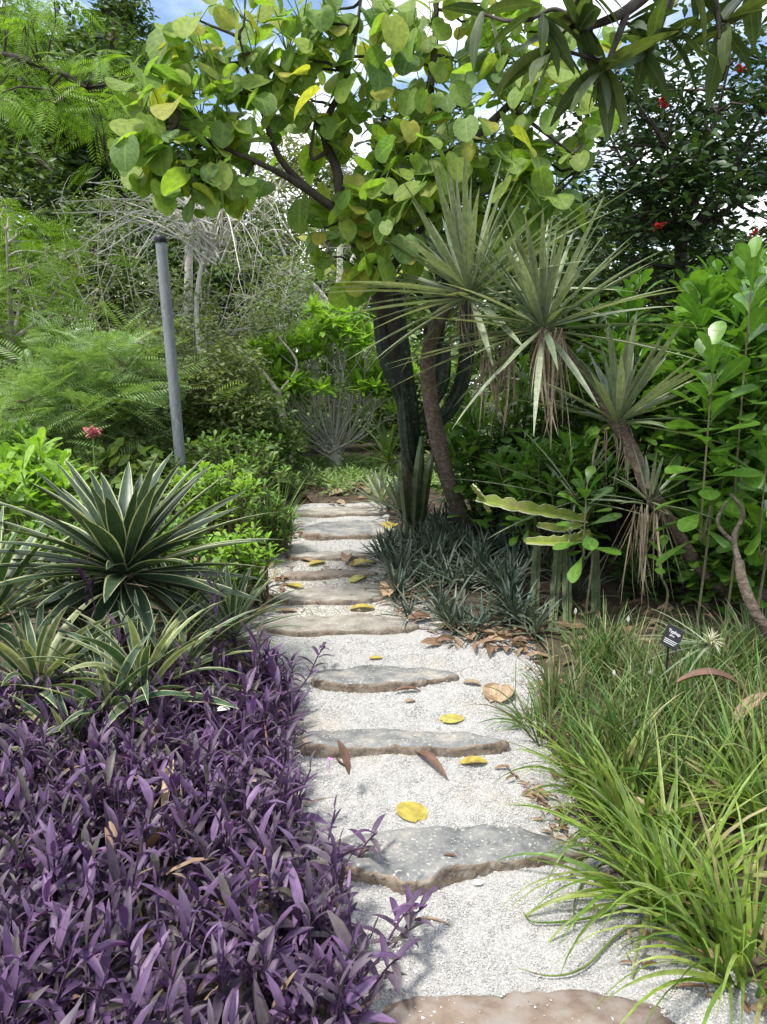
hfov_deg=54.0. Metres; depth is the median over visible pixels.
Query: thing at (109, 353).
feathery shrub
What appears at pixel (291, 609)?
fallen leaf
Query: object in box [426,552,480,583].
spiky rosette
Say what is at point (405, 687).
fallen leaf
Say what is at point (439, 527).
spiky rosette
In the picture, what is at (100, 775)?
purple ground cover
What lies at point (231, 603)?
striped plant
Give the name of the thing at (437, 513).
spiky rosette
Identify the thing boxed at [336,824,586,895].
stepping stone
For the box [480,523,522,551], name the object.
spiky rosette
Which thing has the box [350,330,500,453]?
background tree
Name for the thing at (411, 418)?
candelabra cactus
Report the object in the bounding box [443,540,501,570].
spiky rosette
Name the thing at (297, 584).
fallen leaf
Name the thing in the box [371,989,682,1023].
stepping stone
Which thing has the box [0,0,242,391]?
dark canopy tree
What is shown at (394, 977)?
purple sprig
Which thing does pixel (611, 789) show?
strappy clump
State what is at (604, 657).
grass
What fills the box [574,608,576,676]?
flower bud
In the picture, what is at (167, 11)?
sky
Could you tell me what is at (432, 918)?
twig
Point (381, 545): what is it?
spiky rosette
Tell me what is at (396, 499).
spiky plant
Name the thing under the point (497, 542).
spiky rosette
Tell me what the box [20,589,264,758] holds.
striped plant
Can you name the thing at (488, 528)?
spiky rosette
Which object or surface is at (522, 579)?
spiky rosette
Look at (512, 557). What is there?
spiky rosette
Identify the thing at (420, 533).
spiky rosette
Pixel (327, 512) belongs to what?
stepping stone
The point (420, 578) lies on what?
spiky rosette
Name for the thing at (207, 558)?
fresh green bush
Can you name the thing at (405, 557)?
spiky rosette
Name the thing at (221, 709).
petal
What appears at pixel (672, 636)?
plant label
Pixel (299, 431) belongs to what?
palm tuft
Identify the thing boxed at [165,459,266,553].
fresh green bush
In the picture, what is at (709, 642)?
tufted head
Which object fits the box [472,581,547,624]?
spiky rosette
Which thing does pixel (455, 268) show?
spiky crowned tree
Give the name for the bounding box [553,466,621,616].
leafy shoot
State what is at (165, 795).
fallen leaf
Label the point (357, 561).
fallen leaf
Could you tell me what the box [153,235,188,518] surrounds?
lamp post
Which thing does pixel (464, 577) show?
spiky rosette
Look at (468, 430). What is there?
glossy shrub
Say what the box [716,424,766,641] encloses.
leafy shoot
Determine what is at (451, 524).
spiky rosette
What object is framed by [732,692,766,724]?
fallen leaf
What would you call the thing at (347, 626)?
stepping stone
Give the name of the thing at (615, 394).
leaning spiky tree
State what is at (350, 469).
ground cover
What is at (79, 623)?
striped plant
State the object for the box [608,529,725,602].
glossy shrub
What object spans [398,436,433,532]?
thin cactus
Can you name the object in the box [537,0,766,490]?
red flowering tree
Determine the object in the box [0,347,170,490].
feathery shrub
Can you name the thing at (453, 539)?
spiky rosette
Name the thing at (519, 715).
grass tuft
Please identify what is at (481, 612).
spiky rosette
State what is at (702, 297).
glossy shrub
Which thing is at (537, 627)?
spiky rosette
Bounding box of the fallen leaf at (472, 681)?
[463,679,480,684]
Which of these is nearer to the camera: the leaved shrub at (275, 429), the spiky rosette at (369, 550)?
the spiky rosette at (369, 550)
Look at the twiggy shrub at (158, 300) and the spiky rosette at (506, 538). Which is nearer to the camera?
the spiky rosette at (506, 538)
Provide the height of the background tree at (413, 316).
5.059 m
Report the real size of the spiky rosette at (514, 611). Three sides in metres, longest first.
0.559 x 0.524 x 0.267 m
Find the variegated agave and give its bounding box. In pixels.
[0,451,283,660]
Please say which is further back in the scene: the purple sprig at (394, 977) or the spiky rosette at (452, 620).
the spiky rosette at (452, 620)
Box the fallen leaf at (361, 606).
[350,604,374,609]
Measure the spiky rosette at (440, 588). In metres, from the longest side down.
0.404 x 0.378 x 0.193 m
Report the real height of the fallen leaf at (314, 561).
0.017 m
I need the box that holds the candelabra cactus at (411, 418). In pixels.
[372,251,474,480]
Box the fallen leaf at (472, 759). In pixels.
[460,756,486,763]
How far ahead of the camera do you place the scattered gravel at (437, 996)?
2.44 m
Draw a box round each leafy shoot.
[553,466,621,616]
[641,535,685,634]
[654,321,760,642]
[686,236,766,623]
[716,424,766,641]
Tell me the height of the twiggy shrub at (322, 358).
3.816 m
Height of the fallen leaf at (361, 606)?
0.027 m
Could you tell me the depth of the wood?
28.25 m
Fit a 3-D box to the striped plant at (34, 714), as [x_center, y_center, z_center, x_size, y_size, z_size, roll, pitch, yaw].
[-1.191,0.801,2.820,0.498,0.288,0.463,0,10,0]
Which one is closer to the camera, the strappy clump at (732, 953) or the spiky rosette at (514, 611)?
the strappy clump at (732, 953)
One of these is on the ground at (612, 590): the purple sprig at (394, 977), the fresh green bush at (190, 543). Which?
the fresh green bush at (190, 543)
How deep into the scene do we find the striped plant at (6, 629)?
3.42 m
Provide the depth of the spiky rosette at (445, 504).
6.01 m
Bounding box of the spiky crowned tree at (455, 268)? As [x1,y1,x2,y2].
[308,149,636,537]
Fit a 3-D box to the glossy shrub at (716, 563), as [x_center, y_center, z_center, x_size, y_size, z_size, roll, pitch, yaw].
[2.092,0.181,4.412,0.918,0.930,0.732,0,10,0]
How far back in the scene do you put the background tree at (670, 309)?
8.70 m
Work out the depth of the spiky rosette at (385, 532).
5.78 m
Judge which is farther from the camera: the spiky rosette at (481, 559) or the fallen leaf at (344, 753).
the spiky rosette at (481, 559)
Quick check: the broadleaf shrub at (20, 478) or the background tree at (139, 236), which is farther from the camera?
the background tree at (139, 236)
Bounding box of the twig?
[421,916,450,924]
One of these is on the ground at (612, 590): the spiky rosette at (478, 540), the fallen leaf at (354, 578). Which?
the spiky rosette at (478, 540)
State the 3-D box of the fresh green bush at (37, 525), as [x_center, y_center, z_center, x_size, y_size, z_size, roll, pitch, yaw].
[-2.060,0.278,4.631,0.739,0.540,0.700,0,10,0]
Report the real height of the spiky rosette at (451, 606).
0.299 m
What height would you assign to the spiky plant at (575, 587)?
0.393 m
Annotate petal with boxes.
[217,706,229,710]
[472,879,483,884]
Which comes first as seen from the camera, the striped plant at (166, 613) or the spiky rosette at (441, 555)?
the striped plant at (166, 613)
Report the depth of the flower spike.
5.98 m
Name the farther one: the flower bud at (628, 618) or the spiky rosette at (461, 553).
the spiky rosette at (461, 553)
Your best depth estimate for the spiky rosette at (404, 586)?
4.82 m
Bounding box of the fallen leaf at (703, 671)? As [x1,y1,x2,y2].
[676,668,741,688]
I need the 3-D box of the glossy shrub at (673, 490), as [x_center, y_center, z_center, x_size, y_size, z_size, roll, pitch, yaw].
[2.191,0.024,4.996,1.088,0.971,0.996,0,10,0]
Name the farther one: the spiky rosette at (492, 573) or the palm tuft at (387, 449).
the palm tuft at (387, 449)
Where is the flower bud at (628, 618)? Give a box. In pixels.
[627,616,629,656]
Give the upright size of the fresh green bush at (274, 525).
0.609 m
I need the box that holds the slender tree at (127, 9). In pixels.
[75,0,159,311]
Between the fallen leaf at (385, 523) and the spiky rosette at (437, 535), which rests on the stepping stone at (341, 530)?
the fallen leaf at (385, 523)
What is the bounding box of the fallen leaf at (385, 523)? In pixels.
[382,521,397,528]
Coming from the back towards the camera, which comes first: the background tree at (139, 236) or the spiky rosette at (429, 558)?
the background tree at (139, 236)
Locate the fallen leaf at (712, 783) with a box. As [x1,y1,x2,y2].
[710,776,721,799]
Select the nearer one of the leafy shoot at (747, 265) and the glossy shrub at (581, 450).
the leafy shoot at (747, 265)
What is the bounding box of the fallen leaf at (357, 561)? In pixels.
[347,558,373,565]
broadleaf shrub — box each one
[0,417,56,533]
[0,427,104,558]
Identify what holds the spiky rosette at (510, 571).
on the ground at (612, 590)
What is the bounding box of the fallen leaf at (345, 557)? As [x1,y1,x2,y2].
[341,552,352,561]
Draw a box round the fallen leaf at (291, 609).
[275,608,295,610]
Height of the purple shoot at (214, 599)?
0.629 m
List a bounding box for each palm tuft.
[271,416,336,471]
[339,417,430,475]
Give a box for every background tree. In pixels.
[0,107,115,410]
[31,187,228,394]
[124,159,306,360]
[181,332,307,426]
[233,115,391,419]
[294,358,383,444]
[298,248,430,428]
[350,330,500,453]
[364,85,523,407]
[444,184,714,434]
[611,264,729,453]
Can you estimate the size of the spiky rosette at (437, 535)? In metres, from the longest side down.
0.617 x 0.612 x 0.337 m
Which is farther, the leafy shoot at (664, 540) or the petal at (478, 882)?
the leafy shoot at (664, 540)
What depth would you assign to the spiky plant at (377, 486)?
7.28 m
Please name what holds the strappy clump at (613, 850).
on the ground at (612, 590)
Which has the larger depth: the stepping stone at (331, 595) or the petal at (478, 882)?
the stepping stone at (331, 595)
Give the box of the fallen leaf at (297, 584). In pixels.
[288,583,302,587]
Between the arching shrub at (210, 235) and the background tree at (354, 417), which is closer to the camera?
the arching shrub at (210, 235)
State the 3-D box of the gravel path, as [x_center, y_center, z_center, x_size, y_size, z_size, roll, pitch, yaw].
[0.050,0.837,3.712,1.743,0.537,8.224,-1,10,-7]
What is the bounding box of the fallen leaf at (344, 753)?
[337,740,350,774]
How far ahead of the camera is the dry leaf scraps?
2.18 m
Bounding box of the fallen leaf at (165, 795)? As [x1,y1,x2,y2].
[161,759,173,826]
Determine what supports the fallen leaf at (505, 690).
on the gravel path
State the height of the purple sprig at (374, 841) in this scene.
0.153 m
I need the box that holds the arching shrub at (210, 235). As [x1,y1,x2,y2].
[43,145,306,390]
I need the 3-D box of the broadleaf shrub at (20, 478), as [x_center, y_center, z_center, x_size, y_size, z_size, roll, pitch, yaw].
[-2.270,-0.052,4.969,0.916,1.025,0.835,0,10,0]
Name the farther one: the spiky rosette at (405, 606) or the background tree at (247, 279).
the background tree at (247, 279)
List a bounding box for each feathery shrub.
[0,301,248,477]
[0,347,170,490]
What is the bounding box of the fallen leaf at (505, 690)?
[482,683,514,702]
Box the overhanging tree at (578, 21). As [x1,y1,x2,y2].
[442,0,766,142]
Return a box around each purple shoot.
[66,547,101,668]
[97,603,133,677]
[172,637,210,726]
[199,563,237,670]
[239,612,286,698]
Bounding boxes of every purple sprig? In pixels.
[298,642,334,673]
[336,814,384,858]
[357,933,421,998]
[362,888,424,962]
[371,884,437,948]
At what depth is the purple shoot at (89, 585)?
3.30 m
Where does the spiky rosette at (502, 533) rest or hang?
on the ground at (612, 590)
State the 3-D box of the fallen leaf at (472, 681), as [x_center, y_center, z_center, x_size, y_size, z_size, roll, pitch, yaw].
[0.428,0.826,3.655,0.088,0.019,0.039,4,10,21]
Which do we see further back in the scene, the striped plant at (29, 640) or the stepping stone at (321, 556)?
the stepping stone at (321, 556)
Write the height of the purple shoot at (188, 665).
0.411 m
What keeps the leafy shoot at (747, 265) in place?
on the ground at (612, 590)
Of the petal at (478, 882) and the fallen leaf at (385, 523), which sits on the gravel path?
the petal at (478, 882)
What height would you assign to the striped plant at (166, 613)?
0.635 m
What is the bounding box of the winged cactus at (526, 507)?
[470,483,600,641]
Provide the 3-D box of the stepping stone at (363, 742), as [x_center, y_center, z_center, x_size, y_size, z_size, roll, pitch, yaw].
[0.079,0.998,3.140,0.872,0.173,0.226,0,10,0]
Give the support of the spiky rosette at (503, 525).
on the ground at (612, 590)
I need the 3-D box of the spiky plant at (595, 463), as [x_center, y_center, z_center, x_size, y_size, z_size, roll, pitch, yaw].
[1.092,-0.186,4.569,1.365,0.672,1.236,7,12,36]
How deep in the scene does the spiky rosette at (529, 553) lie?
5.12 m
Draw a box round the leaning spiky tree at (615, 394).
[381,194,743,618]
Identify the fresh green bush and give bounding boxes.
[1,519,89,595]
[144,511,208,570]
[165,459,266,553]
[187,554,250,617]
[198,519,283,608]
[242,476,304,553]
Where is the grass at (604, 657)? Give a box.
[462,593,766,811]
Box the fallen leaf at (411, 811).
[396,801,427,823]
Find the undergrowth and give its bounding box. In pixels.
[0,406,764,549]
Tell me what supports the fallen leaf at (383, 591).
on the stepping stone at (331, 595)
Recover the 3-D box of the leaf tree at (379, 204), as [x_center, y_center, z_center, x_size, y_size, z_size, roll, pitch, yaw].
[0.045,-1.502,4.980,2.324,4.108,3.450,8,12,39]
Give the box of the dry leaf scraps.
[0,660,381,1023]
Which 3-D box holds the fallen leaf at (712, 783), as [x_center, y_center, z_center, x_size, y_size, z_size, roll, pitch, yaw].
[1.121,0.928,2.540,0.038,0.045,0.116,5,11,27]
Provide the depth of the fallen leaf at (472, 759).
3.00 m
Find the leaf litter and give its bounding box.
[0,474,766,1012]
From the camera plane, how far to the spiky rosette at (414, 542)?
5.48 m
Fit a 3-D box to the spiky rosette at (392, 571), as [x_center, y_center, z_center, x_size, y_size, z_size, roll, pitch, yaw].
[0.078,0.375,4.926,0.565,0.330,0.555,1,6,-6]
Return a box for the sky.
[0,0,766,383]
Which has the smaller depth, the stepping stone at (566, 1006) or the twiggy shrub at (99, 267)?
the stepping stone at (566, 1006)
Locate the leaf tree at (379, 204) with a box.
[105,0,621,511]
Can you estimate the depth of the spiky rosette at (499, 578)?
4.63 m
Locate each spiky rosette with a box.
[354,528,399,561]
[357,551,433,600]
[359,524,398,569]
[362,525,401,548]
[363,516,419,562]
[363,537,423,581]
[365,543,421,586]
[366,537,437,585]
[367,564,427,600]
[368,568,428,605]
[375,586,436,625]
[377,521,429,553]
[394,527,425,549]
[394,530,445,565]
[396,557,433,582]
[398,516,457,553]
[398,535,429,560]
[400,514,442,546]
[401,503,453,527]
[402,560,457,593]
[404,520,474,558]
[406,532,469,574]
[406,545,453,570]
[409,503,461,551]
[409,511,477,555]
[409,520,459,559]
[410,542,473,588]
[410,572,461,605]
[411,511,444,534]
[411,531,467,563]
[414,575,484,632]
[415,536,462,568]
[415,571,467,621]
[415,593,480,636]
[416,542,458,576]
[419,514,495,559]
[419,594,479,619]
[421,514,495,550]
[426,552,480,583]
[427,490,477,526]
[427,515,478,538]
[428,503,455,529]
[428,595,493,635]
[429,530,499,597]
[430,511,476,541]
[434,525,518,577]
[437,526,495,565]
[437,586,517,643]
[440,601,504,645]
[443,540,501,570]
[450,521,529,591]
[452,530,499,553]
[452,534,500,562]
[455,512,521,556]
[460,534,525,584]
[460,552,546,598]
[463,550,538,593]
[467,562,541,613]
[469,575,564,632]
[471,507,525,541]
[471,556,530,592]
[472,511,524,535]
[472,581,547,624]
[473,520,531,559]
[474,519,508,539]
[475,538,507,560]
[475,575,547,623]
[476,557,549,605]
[476,584,545,635]
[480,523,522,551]
[481,520,527,555]
[485,546,543,574]
[486,541,531,572]
[497,539,551,571]
[497,541,545,562]
[498,595,570,641]
[503,529,550,562]
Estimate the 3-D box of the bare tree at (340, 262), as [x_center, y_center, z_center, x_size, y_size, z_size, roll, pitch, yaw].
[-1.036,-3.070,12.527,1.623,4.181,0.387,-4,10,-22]
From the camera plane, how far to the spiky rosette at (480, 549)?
5.14 m
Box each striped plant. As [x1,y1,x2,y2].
[0,506,99,650]
[0,554,161,677]
[0,584,157,754]
[0,681,122,767]
[7,620,195,752]
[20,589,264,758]
[113,595,260,714]
[146,555,253,648]
[154,560,308,673]
[222,562,287,614]
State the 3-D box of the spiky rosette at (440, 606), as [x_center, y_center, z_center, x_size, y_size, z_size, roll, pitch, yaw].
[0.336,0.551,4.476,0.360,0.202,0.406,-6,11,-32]
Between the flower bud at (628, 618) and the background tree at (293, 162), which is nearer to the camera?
the flower bud at (628, 618)
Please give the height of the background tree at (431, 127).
8.705 m
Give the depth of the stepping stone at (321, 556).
5.71 m
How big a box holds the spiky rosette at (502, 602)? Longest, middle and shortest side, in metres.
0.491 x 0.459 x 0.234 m
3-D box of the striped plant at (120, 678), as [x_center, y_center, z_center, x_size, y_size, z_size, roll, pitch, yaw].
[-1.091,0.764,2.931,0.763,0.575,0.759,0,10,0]
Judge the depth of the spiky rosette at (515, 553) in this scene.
5.10 m
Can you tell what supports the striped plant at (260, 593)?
on the ground at (612, 590)
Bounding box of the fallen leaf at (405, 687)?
[395,685,419,691]
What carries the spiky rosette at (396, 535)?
on the ground at (612, 590)
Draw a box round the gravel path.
[239,502,766,1023]
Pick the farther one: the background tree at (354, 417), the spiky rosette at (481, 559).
the background tree at (354, 417)
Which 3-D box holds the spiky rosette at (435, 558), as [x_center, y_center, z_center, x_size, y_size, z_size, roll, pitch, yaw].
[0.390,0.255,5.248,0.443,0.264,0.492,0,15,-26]
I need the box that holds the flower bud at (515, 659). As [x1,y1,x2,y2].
[514,656,517,720]
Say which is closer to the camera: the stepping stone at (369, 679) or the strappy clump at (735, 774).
the strappy clump at (735, 774)
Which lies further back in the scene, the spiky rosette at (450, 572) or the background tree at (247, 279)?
the background tree at (247, 279)
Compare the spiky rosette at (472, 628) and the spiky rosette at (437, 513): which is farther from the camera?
the spiky rosette at (437, 513)
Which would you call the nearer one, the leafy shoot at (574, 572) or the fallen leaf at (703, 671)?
the fallen leaf at (703, 671)
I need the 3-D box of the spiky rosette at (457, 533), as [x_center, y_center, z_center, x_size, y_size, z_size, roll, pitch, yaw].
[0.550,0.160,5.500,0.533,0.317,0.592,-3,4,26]
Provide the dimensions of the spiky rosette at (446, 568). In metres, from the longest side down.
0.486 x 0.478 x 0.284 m
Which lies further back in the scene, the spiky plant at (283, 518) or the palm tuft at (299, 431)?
the palm tuft at (299, 431)
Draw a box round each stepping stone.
[250,614,418,636]
[272,585,392,604]
[281,569,377,580]
[285,550,374,560]
[293,506,388,517]
[299,520,386,540]
[299,728,509,758]
[310,665,459,692]
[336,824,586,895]
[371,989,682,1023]
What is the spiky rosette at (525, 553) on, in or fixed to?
on the ground at (612, 590)
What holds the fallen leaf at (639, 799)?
on the strappy clump at (562, 754)
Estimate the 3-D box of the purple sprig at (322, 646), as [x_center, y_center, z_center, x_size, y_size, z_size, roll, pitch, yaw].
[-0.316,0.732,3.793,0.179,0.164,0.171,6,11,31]
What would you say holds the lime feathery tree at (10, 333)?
on the ground at (612, 590)
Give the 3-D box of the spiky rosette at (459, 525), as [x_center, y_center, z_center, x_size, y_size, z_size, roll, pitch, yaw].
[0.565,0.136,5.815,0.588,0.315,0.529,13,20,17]
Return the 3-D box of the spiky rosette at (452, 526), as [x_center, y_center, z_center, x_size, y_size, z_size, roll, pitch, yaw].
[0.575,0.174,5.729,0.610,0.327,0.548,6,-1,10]
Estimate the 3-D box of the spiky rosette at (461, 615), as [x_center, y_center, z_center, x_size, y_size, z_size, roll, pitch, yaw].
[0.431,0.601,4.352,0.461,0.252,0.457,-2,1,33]
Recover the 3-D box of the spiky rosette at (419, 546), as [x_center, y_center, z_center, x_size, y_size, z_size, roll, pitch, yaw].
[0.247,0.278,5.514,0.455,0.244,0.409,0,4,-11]
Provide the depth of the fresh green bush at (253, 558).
4.60 m
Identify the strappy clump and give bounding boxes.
[488,684,699,849]
[496,709,766,978]
[503,683,766,943]
[535,763,766,1023]
[616,664,766,846]
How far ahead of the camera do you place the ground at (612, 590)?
4.21 m
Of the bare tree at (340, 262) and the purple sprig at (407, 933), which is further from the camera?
the bare tree at (340, 262)
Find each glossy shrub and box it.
[430,352,584,543]
[466,499,666,546]
[473,425,642,571]
[533,266,714,559]
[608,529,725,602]
[625,462,715,583]
[644,256,766,602]
[664,472,766,617]
[667,244,766,344]
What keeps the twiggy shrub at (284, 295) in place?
on the ground at (612, 590)
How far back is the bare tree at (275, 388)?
8.85 m
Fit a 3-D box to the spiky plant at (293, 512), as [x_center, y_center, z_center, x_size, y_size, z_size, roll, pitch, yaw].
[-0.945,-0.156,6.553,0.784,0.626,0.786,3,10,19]
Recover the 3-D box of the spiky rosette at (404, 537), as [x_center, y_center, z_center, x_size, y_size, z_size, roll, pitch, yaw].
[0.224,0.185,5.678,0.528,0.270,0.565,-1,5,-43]
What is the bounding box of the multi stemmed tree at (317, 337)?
[214,294,420,471]
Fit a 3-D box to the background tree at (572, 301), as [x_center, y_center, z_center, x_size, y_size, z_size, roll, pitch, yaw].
[2.243,-2.158,9.222,3.213,3.680,3.408,0,10,0]
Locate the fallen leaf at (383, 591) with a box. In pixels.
[379,581,398,596]
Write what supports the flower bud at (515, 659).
on the gravel path
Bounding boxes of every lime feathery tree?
[0,0,158,214]
[0,198,140,425]
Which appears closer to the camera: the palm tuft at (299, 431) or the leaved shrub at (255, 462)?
the leaved shrub at (255, 462)
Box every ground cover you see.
[0,626,396,1023]
[157,450,485,495]
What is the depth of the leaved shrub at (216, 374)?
7.53 m
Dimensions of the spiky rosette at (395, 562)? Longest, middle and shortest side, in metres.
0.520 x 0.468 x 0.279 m
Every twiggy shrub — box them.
[0,177,150,449]
[16,242,232,474]
[72,137,345,459]
[128,199,370,426]
[230,224,399,450]
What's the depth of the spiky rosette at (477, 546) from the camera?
5.17 m
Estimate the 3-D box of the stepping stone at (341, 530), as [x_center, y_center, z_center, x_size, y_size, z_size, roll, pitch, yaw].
[-0.352,0.192,6.607,0.781,0.148,0.727,0,10,0]
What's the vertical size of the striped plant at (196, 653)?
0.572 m
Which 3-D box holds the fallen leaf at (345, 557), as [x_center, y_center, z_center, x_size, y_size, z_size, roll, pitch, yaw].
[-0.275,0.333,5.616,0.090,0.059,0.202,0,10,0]
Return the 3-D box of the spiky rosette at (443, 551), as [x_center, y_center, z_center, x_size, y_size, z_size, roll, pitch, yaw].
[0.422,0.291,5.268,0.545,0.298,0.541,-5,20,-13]
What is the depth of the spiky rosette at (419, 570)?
5.13 m
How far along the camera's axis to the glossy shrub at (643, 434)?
5.15 m
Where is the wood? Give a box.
[0,144,766,409]
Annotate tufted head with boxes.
[624,610,722,677]
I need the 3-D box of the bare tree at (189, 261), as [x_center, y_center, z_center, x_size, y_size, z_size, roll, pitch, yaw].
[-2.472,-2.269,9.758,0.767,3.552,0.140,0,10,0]
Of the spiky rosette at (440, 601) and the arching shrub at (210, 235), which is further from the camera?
the arching shrub at (210, 235)
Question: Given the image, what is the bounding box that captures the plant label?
[660,623,684,684]
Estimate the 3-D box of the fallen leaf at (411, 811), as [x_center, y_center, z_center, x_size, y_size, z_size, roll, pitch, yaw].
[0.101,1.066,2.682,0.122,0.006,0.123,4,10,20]
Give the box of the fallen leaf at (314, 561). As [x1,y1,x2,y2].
[309,560,323,564]
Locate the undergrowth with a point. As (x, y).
(141, 467)
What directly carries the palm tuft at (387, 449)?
on the ground at (612, 590)
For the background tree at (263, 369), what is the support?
on the ground at (612, 590)
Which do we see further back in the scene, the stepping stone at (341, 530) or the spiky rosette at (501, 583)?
the stepping stone at (341, 530)
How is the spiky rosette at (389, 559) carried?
on the ground at (612, 590)
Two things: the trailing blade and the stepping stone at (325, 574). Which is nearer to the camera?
the trailing blade
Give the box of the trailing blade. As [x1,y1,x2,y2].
[518,853,686,976]
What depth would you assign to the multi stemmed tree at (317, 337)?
9.24 m
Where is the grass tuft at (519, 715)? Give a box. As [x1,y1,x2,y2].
[474,672,573,748]
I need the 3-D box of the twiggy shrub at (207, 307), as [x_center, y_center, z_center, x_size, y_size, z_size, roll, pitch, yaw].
[-2.105,-2.380,9.147,3.004,3.890,2.791,-5,11,-25]
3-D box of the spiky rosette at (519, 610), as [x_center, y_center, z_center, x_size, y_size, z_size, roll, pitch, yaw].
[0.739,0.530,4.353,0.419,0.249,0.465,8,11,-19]
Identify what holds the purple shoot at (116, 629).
on the ground at (612, 590)
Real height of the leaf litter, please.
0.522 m
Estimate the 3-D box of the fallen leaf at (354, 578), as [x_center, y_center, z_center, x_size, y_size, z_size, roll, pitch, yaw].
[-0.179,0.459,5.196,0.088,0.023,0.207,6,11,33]
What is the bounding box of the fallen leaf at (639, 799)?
[628,790,644,805]
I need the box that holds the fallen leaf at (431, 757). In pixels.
[419,749,446,776]
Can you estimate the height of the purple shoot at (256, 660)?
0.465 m
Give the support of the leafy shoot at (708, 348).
on the ground at (612, 590)
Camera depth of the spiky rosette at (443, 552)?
5.25 m
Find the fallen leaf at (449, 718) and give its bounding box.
[437,714,463,722]
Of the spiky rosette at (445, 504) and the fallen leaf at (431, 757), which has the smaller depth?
the fallen leaf at (431, 757)
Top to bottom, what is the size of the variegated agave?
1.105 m
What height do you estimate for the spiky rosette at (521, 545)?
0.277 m
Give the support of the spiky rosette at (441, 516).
on the ground at (612, 590)
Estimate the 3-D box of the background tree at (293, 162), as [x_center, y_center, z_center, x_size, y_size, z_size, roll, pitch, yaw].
[-1.528,-5.028,16.290,3.883,6.862,4.177,0,10,0]
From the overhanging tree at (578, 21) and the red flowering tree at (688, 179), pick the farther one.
the red flowering tree at (688, 179)
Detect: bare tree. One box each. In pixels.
[171,195,202,464]
[239,335,297,478]
[274,227,355,436]
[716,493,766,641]
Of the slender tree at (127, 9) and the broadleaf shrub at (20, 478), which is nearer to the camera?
the broadleaf shrub at (20, 478)
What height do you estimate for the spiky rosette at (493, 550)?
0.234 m
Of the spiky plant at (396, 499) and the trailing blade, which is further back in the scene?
the spiky plant at (396, 499)
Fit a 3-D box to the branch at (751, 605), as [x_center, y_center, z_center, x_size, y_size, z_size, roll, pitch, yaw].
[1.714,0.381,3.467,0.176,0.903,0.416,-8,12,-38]
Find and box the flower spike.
[81,424,100,476]
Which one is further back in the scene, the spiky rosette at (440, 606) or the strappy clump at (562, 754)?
the spiky rosette at (440, 606)
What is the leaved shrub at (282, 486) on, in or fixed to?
on the ground at (612, 590)
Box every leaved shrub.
[98,307,281,472]
[167,427,290,509]
[191,385,307,473]
[255,451,300,498]
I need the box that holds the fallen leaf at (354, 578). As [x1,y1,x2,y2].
[349,575,363,581]
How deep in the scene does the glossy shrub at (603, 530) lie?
5.85 m
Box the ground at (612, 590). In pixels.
[0,386,766,1023]
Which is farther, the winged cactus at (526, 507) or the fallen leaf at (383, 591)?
the fallen leaf at (383, 591)
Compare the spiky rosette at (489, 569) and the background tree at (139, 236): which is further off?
the background tree at (139, 236)
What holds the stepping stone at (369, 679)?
on the gravel path
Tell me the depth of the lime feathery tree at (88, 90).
7.28 m
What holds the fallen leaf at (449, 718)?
on the gravel path
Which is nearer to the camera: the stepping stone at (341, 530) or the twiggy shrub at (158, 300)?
the stepping stone at (341, 530)
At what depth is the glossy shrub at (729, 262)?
5.49 m
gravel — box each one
[271,613,676,1023]
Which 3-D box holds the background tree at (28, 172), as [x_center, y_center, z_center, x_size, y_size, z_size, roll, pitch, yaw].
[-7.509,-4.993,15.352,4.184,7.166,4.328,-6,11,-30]
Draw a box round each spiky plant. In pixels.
[242,491,316,544]
[243,461,321,525]
[347,466,396,507]
[353,468,440,520]
[450,427,678,542]
[528,545,622,605]

